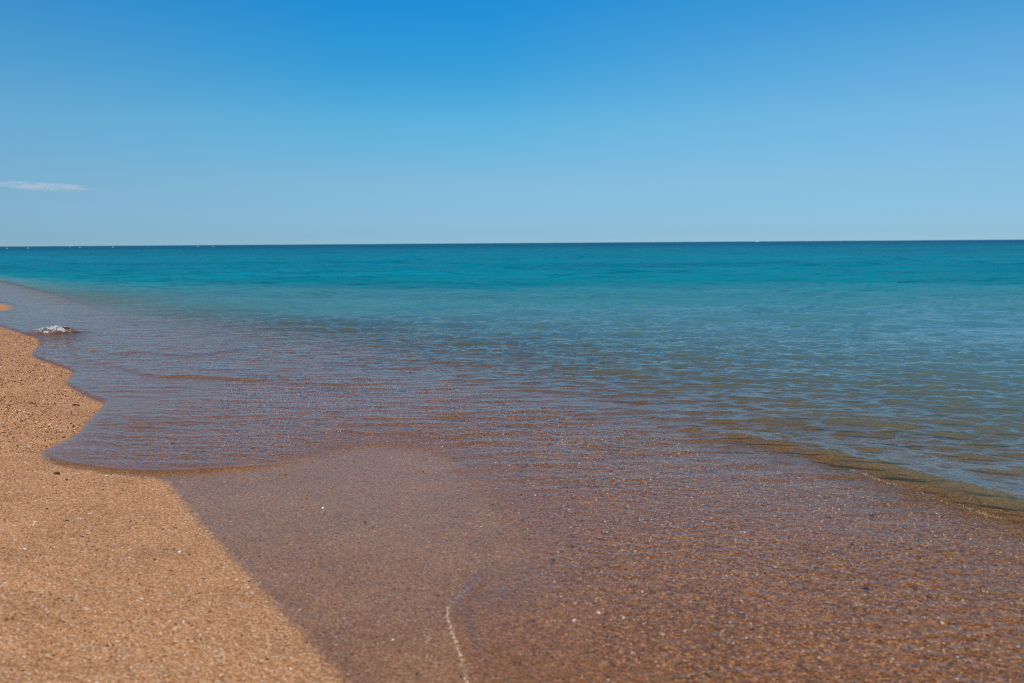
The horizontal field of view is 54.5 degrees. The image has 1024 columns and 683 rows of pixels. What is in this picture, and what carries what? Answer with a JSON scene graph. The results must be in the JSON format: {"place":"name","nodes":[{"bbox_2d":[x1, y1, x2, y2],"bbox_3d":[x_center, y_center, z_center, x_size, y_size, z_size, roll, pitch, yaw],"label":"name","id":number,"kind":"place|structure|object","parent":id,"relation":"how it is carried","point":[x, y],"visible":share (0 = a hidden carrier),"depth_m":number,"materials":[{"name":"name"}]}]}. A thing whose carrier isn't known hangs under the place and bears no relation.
{"place":"outdoors","nodes":[
{"label":"outdoors","id":0,"kind":"place"},
{"bbox_2d":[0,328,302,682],"bbox_3d":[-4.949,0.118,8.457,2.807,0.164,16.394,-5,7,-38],"label":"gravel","id":1,"kind":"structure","parent":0,"point":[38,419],"depth_m":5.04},
{"bbox_2d":[0,280,1023,682],"bbox_3d":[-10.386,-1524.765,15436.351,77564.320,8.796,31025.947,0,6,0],"label":"sand","id":2,"kind":"structure","parent":0,"point":[360,618],"depth_m":3.68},
{"bbox_2d":[445,594,469,682],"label":"foam","id":3,"kind":"object","parent":2,"relation":"on","point":[457,642],"visible":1,"depth_m":2.50,"materials":[{"name":"beige"}]},
{"bbox_2d":[0,240,1023,647],"bbox_3d":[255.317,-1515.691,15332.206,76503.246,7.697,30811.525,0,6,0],"label":"sea","id":4,"kind":"structure","parent":0,"point":[958,302],"depth_m":17.53,"materials":[{"name":"liquid"}]},
{"bbox_2d":[34,325,70,332],"bbox_3d":[-5.264,-0.143,11.354,0.411,0.068,0.363,-5,7,-40],"label":"foam","id":5,"kind":"object","parent":4,"relation":"on","point":[61,328],"visible":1,"depth_m":11.31,"materials":[{"name":"grey"}]},
{"bbox_2d":[851,470,1004,518],"bbox_3d":[1.688,0.614,3.698,0.066,0.016,1.270,-3,6,-21],"label":"foam","id":6,"kind":"object","parent":4,"relation":"on","point":[923,493],"visible":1,"depth_m":3.89,"materials":[{"name":"beige"}]},
{"bbox_2d":[0,0,1023,246],"label":"sky","id":7,"kind":"structure","parent":0,"point":[123,122],"materials":[{"name":"blue"}]},
{"bbox_2d":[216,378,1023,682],"bbox_3d":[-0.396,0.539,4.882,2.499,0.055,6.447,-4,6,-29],"label":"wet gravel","id":8,"kind":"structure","parent":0,"point":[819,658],"depth_m":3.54,"materials":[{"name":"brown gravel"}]}
]}

